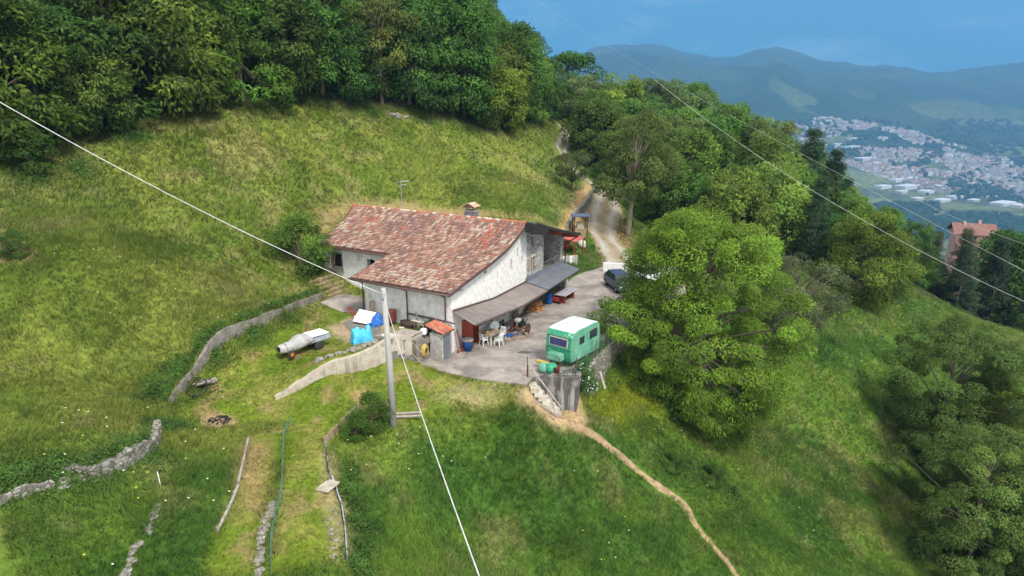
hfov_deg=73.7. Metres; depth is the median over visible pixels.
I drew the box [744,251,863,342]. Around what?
fruit tree
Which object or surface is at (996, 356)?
slope tree
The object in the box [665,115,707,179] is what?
tree
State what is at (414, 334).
corrugated sheet
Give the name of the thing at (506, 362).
yard
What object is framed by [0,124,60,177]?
bush
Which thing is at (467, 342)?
rubbish bin
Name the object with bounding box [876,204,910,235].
tree
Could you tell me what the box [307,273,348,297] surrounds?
garden steps
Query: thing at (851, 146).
factory hall
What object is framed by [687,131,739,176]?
tree
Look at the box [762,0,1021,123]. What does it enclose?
power cable
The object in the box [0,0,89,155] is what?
tree
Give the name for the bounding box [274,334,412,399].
retaining wall
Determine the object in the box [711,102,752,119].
tree
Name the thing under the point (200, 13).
tree
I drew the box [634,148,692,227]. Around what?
tree
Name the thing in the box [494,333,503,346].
chair
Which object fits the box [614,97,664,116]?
tree
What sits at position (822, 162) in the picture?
tree
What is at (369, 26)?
tree
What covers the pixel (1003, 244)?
tree
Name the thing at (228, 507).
log edging
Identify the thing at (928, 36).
sky
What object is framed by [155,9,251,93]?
tree
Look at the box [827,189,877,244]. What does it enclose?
tree
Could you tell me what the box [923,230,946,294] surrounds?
tree
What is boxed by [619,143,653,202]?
tree
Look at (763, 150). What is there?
tree
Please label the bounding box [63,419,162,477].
retaining wall
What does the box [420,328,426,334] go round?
canister
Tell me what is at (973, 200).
factory hall
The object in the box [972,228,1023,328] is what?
tree
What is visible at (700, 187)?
tree
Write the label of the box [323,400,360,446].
board edging
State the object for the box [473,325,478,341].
door
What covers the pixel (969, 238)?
tree
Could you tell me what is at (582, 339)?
window
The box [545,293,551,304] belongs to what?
barrel
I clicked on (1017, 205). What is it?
factory hall
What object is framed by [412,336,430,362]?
masonry niche
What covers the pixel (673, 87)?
tree
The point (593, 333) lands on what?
window
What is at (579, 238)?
red shelter
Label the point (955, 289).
tree
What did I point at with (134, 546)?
stone
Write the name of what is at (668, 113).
tree
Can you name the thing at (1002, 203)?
factory hall
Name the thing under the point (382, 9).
tree
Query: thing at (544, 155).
meadow grass
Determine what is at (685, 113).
tree
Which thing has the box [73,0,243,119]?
tree
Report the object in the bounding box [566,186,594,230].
retaining wall
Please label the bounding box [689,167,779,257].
tree
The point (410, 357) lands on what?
stair
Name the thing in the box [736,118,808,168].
tree
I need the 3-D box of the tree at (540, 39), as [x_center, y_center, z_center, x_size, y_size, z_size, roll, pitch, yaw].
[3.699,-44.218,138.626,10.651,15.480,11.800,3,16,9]
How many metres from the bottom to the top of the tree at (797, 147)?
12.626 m
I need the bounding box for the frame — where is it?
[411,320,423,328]
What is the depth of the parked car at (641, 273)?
64.53 m
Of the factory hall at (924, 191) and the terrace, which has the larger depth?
the factory hall at (924, 191)
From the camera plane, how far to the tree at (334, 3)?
79.20 m
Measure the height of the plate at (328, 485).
0.060 m
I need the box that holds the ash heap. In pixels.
[207,415,231,424]
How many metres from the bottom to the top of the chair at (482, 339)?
0.934 m
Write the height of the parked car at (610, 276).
1.530 m
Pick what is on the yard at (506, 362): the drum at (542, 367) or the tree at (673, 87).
the drum at (542, 367)
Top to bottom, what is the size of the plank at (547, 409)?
1.789 m
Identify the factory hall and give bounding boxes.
[837,145,858,148]
[853,157,870,161]
[874,184,891,189]
[888,178,903,182]
[894,184,919,189]
[895,190,907,193]
[911,197,924,200]
[917,189,933,194]
[932,198,950,202]
[945,195,963,198]
[967,198,979,201]
[989,200,1016,206]
[1009,203,1023,207]
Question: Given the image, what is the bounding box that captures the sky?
[492,0,1023,72]
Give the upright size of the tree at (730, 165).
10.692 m
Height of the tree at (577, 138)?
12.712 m
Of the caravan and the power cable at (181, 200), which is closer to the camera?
the power cable at (181, 200)
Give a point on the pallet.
(502, 324)
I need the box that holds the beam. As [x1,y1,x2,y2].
[505,332,527,340]
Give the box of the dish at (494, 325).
[490,321,498,335]
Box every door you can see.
[443,333,450,359]
[462,321,472,347]
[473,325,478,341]
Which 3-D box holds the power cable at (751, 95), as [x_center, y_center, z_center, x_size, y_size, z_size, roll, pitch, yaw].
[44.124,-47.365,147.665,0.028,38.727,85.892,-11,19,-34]
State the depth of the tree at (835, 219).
85.43 m
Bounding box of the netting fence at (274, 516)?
[270,416,289,573]
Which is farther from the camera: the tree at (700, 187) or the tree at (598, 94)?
the tree at (598, 94)
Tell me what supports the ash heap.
on the ground at (304, 497)
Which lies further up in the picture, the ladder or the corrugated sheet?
the ladder
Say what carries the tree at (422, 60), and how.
on the ground at (304, 497)
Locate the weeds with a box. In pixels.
[0,92,916,575]
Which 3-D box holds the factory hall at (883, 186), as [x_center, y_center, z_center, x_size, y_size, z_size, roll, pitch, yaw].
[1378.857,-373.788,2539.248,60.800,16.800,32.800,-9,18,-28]
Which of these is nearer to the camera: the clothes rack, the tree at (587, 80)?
the clothes rack
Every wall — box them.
[0,479,55,505]
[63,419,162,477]
[168,293,323,405]
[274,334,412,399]
[535,368,585,411]
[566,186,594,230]
[587,313,644,400]
[603,262,674,273]
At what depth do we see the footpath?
42.90 m
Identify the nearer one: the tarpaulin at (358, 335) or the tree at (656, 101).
the tarpaulin at (358, 335)
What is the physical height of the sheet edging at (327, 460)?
0.844 m
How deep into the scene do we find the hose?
45.63 m
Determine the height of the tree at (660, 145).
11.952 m
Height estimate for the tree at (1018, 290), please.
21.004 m
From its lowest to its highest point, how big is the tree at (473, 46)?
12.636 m
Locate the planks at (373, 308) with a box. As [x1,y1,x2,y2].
[369,300,374,311]
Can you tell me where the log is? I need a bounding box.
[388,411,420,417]
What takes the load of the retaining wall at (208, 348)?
on the ground at (304, 497)
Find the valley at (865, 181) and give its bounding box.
[773,125,1023,273]
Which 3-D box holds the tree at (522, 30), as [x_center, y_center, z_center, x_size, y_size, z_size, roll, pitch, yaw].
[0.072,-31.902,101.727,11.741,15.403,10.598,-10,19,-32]
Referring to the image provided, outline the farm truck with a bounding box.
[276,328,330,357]
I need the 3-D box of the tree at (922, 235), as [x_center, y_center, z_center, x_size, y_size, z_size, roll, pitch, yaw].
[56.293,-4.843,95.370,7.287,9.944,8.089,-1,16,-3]
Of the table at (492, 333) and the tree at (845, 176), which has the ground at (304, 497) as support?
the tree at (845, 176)
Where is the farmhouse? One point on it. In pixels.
(471, 273)
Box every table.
[482,328,501,345]
[554,287,577,303]
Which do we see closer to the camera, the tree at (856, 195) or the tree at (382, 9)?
the tree at (382, 9)
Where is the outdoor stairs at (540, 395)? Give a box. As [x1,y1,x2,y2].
[529,381,561,416]
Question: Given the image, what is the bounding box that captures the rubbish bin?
[462,337,473,351]
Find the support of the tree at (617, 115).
on the ground at (304, 497)
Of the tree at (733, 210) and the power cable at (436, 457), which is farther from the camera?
the tree at (733, 210)
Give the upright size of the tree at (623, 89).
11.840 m
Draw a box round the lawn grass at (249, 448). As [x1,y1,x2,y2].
[176,303,520,575]
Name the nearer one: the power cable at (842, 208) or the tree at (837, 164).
the power cable at (842, 208)
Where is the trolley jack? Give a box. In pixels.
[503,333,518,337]
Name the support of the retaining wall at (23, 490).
on the ground at (304, 497)
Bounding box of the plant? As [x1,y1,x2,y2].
[418,318,432,333]
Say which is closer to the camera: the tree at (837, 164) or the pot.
the pot
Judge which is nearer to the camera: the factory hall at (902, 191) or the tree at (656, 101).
the tree at (656, 101)
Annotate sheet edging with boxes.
[326,442,329,475]
[330,469,347,561]
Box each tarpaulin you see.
[350,325,372,344]
[366,313,382,326]
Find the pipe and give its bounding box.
[599,371,605,388]
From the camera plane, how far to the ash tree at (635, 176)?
79.81 m
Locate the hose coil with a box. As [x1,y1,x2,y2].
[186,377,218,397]
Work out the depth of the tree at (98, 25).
56.86 m
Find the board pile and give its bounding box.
[192,377,217,385]
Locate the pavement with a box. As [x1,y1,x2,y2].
[320,294,365,312]
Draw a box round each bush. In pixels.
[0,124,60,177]
[0,228,33,261]
[261,214,340,280]
[548,99,562,120]
[572,359,597,394]
[661,449,687,475]
[699,461,729,489]
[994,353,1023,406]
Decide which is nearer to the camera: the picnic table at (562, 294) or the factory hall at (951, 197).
the picnic table at (562, 294)
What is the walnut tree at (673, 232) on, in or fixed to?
on the ground at (304, 497)
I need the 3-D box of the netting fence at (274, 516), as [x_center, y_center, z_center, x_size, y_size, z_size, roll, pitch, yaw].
[-11.269,9.550,33.213,0.288,1.885,11.139,-4,16,-13]
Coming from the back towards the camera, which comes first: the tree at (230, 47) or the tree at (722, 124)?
the tree at (722, 124)
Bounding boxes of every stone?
[121,567,131,572]
[130,543,138,548]
[137,540,143,546]
[252,558,261,562]
[257,530,264,535]
[315,356,323,361]
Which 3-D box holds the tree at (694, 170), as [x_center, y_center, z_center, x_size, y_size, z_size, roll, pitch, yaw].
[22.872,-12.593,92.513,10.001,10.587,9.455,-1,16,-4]
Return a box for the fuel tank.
[388,308,396,326]
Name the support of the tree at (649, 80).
on the ground at (304, 497)
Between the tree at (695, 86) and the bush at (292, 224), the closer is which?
the bush at (292, 224)
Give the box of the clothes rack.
[563,255,577,265]
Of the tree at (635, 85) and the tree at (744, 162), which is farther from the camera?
the tree at (635, 85)
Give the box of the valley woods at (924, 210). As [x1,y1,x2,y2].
[872,200,1023,239]
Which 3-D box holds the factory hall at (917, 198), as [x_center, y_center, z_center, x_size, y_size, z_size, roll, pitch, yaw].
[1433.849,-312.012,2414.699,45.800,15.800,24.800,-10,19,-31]
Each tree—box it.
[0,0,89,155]
[0,0,114,146]
[12,0,131,62]
[36,0,184,131]
[42,34,138,137]
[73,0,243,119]
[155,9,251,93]
[161,0,257,59]
[186,0,296,108]
[226,0,336,98]
[267,0,368,101]
[275,0,365,83]
[314,12,383,99]
[333,0,399,75]
[343,0,420,103]
[371,0,443,111]
[391,0,479,115]
[426,0,504,122]
[441,7,490,81]
[462,41,533,126]
[465,54,531,133]
[466,0,505,43]
[469,0,501,23]
[479,19,553,122]
[518,46,557,123]
[529,30,555,78]
[533,75,554,120]
[546,58,567,108]
[548,50,610,119]
[550,151,594,189]
[552,104,561,119]
[555,86,577,121]
[558,96,617,164]
[560,74,603,120]
[573,88,615,161]
[584,106,631,173]
[586,205,816,438]
[589,158,612,178]
[590,107,681,236]
[597,73,646,113]
[604,113,638,171]
[613,81,632,98]
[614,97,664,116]
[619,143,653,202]
[626,77,673,99]
[632,90,658,105]
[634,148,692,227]
[638,132,689,203]
[639,130,669,155]
[642,159,717,222]
[644,93,681,112]
[649,79,689,107]
[657,108,682,135]
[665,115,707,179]
[666,125,722,205]
[667,106,715,127]
[670,90,716,113]
[672,100,718,113]
[679,81,720,117]
[683,173,732,238]
[686,113,751,177]
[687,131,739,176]
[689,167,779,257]
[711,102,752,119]
[711,162,760,223]
[713,127,750,171]
[717,106,760,161]
[727,130,811,223]
[732,160,820,252]
[735,157,760,170]
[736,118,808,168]
[744,159,811,243]
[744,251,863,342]
[747,130,810,161]
[760,117,780,129]
[781,168,835,237]
[785,162,818,234]
[793,175,840,260]
[795,127,833,188]
[795,203,843,257]
[808,155,830,177]
[812,208,926,309]
[813,149,849,214]
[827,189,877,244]
[829,185,868,226]
[830,196,875,263]
[836,169,849,186]
[841,177,855,193]
[846,230,869,281]
[867,234,916,291]
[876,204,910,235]
[882,313,1023,476]
[890,418,1023,575]
[898,218,948,288]
[910,245,940,287]
[922,372,1023,505]
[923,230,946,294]
[928,226,987,314]
[938,244,976,310]
[944,257,978,317]
[944,478,1023,575]
[950,256,1011,321]
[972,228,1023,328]
[973,235,1015,325]
[982,236,1023,326]
[1009,296,1023,329]
[1012,313,1023,331]
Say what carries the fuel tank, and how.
on the terrace
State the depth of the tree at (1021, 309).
94.72 m
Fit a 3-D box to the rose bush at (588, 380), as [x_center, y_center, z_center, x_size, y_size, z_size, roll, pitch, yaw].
[4.645,5.671,44.364,2.112,2.064,1.812,13,20,37]
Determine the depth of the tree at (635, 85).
128.17 m
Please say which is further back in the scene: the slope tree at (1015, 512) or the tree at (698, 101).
the tree at (698, 101)
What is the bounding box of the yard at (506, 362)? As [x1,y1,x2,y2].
[422,267,711,385]
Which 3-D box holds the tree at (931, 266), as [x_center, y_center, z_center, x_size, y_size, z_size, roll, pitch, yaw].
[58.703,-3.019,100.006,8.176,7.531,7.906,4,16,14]
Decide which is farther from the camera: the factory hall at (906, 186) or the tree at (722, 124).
the factory hall at (906, 186)
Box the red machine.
[552,290,566,303]
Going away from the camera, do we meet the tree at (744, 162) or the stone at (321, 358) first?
the stone at (321, 358)
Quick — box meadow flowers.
[18,146,941,564]
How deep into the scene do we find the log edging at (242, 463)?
34.14 m
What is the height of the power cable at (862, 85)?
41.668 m
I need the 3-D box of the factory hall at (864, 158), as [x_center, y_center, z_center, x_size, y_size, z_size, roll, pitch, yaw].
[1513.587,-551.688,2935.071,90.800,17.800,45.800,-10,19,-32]
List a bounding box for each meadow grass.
[385,107,991,322]
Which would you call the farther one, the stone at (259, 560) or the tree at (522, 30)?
the tree at (522, 30)
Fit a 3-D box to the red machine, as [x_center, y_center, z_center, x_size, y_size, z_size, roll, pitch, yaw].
[4.067,0.704,59.291,0.900,0.922,1.694,9,18,28]
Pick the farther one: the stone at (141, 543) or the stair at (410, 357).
the stair at (410, 357)
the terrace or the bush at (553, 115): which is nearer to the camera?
the terrace
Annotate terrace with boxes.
[342,320,429,360]
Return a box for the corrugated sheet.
[395,328,421,349]
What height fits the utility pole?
8.656 m
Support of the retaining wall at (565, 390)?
on the ground at (304, 497)
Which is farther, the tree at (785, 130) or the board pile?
the tree at (785, 130)
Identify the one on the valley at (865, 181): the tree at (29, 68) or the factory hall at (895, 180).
the factory hall at (895, 180)
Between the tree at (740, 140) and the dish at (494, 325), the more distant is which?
the tree at (740, 140)
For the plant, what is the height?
1.139 m
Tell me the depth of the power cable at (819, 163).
68.08 m
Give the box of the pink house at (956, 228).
[944,220,997,271]
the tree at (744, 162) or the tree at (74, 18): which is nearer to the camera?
the tree at (74, 18)
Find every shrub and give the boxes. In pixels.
[338,413,371,442]
[346,390,394,435]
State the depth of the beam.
50.29 m
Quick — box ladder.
[346,307,356,315]
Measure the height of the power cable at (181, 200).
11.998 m
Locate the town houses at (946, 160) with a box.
[795,116,1023,189]
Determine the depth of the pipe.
44.74 m
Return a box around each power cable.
[0,102,381,293]
[383,295,479,575]
[541,3,1014,265]
[595,0,906,178]
[655,80,1022,300]
[698,0,1015,156]
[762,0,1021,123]
[832,144,1011,239]
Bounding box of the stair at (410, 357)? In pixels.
[398,331,425,365]
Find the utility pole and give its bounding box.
[379,287,396,428]
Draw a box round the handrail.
[527,363,560,407]
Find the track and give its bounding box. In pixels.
[554,122,631,262]
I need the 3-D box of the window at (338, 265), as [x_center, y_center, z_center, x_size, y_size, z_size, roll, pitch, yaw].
[-14.575,-2.250,56.678,1.600,1.620,0.400,9,18,28]
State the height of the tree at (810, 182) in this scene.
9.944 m
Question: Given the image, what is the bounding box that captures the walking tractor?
[504,318,530,337]
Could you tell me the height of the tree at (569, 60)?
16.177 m
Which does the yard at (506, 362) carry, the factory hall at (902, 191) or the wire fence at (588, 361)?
the wire fence at (588, 361)
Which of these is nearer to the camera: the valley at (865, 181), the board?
the board
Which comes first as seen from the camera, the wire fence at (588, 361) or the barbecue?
the wire fence at (588, 361)
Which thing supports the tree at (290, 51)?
on the ground at (304, 497)
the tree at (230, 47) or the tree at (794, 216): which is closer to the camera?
the tree at (230, 47)
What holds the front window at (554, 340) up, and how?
in the caravan
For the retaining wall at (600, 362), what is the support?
on the ground at (304, 497)
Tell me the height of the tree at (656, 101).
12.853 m
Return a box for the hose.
[421,343,428,356]
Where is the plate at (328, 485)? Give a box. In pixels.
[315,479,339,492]
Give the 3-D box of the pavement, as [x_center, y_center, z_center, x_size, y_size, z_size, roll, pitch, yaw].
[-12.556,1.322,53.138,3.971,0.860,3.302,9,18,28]
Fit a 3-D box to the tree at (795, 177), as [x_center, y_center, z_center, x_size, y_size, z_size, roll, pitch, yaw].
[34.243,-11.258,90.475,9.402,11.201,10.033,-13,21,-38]
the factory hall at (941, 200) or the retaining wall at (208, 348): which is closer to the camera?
the retaining wall at (208, 348)
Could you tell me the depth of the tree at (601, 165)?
107.13 m
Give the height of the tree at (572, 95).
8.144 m
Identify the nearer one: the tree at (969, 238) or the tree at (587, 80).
the tree at (969, 238)
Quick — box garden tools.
[454,329,463,352]
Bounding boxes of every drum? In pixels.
[538,362,547,372]
[545,362,556,372]
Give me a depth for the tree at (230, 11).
68.87 m
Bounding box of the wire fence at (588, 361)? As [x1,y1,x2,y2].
[527,319,629,375]
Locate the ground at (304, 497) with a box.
[0,1,1023,575]
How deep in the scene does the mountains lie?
4308.85 m
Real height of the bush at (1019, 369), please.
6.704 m
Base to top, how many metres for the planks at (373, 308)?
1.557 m
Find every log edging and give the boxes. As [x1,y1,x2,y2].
[215,480,239,533]
[236,434,249,482]
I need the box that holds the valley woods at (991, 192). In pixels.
[789,116,1023,202]
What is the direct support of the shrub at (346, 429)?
on the ground at (304, 497)
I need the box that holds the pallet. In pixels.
[498,319,503,335]
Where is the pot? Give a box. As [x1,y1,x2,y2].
[553,366,558,373]
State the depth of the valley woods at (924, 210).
2034.11 m
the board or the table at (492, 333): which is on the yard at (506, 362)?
the table at (492, 333)
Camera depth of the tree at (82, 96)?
54.76 m
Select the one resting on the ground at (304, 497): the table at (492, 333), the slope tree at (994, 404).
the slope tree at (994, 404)
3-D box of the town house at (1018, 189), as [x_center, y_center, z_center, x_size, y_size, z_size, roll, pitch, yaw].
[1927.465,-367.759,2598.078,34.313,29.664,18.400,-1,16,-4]
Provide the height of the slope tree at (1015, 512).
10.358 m
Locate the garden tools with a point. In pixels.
(459, 350)
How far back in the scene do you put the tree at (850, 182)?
98.70 m
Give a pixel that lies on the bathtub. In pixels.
(406, 323)
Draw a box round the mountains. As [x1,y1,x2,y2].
[556,44,1023,141]
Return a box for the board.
[353,309,375,323]
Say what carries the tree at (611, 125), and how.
on the ground at (304, 497)
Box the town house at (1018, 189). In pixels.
[1013,187,1023,191]
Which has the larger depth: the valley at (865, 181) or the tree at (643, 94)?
the valley at (865, 181)
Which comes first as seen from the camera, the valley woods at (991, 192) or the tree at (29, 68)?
the tree at (29, 68)
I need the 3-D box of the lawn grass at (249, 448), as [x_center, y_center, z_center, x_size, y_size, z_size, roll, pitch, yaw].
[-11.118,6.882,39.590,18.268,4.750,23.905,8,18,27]
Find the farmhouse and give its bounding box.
[318,201,580,351]
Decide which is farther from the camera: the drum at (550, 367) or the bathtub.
the bathtub
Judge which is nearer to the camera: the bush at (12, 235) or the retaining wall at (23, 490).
the retaining wall at (23, 490)
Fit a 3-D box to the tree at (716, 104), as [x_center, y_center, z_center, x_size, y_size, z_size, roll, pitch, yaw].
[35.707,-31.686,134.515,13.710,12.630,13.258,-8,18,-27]
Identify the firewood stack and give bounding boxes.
[526,300,543,312]
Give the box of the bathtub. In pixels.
[400,319,416,327]
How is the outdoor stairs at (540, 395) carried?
on the ground at (304, 497)
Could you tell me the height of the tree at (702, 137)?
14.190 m
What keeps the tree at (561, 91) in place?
on the ground at (304, 497)
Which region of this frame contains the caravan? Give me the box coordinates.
[546,316,599,363]
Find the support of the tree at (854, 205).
on the ground at (304, 497)
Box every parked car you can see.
[603,269,629,292]
[628,265,658,279]
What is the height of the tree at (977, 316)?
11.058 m
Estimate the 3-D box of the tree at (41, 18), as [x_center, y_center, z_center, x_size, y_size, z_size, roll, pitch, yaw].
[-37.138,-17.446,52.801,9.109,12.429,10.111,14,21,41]
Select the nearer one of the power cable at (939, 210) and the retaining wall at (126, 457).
the retaining wall at (126, 457)
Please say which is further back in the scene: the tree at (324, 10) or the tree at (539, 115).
the tree at (539, 115)
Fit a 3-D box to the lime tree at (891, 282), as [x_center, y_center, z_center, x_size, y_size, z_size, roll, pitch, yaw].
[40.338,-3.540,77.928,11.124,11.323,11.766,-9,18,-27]
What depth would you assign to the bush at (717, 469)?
44.97 m
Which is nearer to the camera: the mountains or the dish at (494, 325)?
the dish at (494, 325)
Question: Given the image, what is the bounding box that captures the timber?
[536,359,556,364]
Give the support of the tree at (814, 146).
on the ground at (304, 497)
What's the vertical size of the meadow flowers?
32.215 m
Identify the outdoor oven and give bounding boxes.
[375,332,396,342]
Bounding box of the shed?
[425,319,454,360]
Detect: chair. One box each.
[479,333,487,346]
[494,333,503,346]
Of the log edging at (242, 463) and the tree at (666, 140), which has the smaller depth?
the log edging at (242, 463)
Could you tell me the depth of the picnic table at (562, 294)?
59.12 m
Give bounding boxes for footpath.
[570,419,738,575]
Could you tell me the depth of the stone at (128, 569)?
26.74 m
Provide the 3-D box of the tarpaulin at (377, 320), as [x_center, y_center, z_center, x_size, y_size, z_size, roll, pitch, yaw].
[-9.762,2.218,49.205,1.144,0.790,1.470,10,19,31]
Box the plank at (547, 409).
[520,391,557,417]
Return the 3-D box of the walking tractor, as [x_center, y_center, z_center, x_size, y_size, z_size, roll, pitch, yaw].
[0.312,3.006,50.920,1.360,1.110,2.519,9,18,28]
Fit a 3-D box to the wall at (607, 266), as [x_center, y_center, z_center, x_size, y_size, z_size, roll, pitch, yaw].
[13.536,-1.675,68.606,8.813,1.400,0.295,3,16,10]
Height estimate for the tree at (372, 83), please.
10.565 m
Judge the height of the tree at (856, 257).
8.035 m
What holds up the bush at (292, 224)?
on the ground at (304, 497)
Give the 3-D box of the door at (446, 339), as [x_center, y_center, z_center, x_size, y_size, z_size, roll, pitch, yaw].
[-4.429,3.981,46.486,0.027,1.680,0.820,9,18,28]
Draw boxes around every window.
[328,251,343,271]
[549,335,567,347]
[579,336,584,344]
[590,327,596,338]
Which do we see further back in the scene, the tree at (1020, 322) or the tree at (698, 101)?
the tree at (698, 101)
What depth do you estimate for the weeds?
39.39 m
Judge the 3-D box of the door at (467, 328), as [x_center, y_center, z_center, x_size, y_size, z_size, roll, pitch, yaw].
[-3.146,3.280,48.351,0.850,1.950,0.060,6,17,20]
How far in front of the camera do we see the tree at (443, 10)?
85.96 m
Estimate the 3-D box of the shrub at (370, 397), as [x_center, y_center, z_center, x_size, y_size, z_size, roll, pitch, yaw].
[-7.968,6.946,38.242,2.659,2.581,2.342,-12,20,-37]
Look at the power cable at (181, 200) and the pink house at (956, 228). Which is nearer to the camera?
the power cable at (181, 200)
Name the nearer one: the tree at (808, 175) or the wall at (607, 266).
the wall at (607, 266)
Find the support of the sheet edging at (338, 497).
on the ground at (304, 497)
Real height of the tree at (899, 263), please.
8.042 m
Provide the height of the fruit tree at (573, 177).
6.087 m
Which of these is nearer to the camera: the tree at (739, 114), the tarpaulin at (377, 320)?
the tarpaulin at (377, 320)
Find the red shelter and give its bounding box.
[563,236,584,254]
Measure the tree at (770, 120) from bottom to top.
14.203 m
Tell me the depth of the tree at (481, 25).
88.62 m
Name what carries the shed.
on the yard at (506, 362)
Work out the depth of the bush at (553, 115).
133.00 m
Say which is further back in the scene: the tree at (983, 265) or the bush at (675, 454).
the tree at (983, 265)
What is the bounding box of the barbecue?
[570,213,589,236]
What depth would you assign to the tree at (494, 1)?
119.50 m
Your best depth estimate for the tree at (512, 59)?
96.36 m
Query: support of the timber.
on the yard at (506, 362)
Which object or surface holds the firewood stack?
on the yard at (506, 362)
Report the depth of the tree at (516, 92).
91.96 m
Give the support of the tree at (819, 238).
on the ground at (304, 497)
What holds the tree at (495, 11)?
on the ground at (304, 497)
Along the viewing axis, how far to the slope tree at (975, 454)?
46.66 m
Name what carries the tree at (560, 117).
on the ground at (304, 497)
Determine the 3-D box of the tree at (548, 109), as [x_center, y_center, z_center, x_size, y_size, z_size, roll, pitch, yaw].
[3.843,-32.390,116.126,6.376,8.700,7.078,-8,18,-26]
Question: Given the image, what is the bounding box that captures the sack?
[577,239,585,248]
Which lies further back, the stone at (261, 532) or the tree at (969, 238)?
the tree at (969, 238)
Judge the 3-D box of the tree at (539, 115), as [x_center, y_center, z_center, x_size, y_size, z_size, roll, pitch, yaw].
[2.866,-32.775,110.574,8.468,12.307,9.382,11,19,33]
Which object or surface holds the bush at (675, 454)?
on the ground at (304, 497)

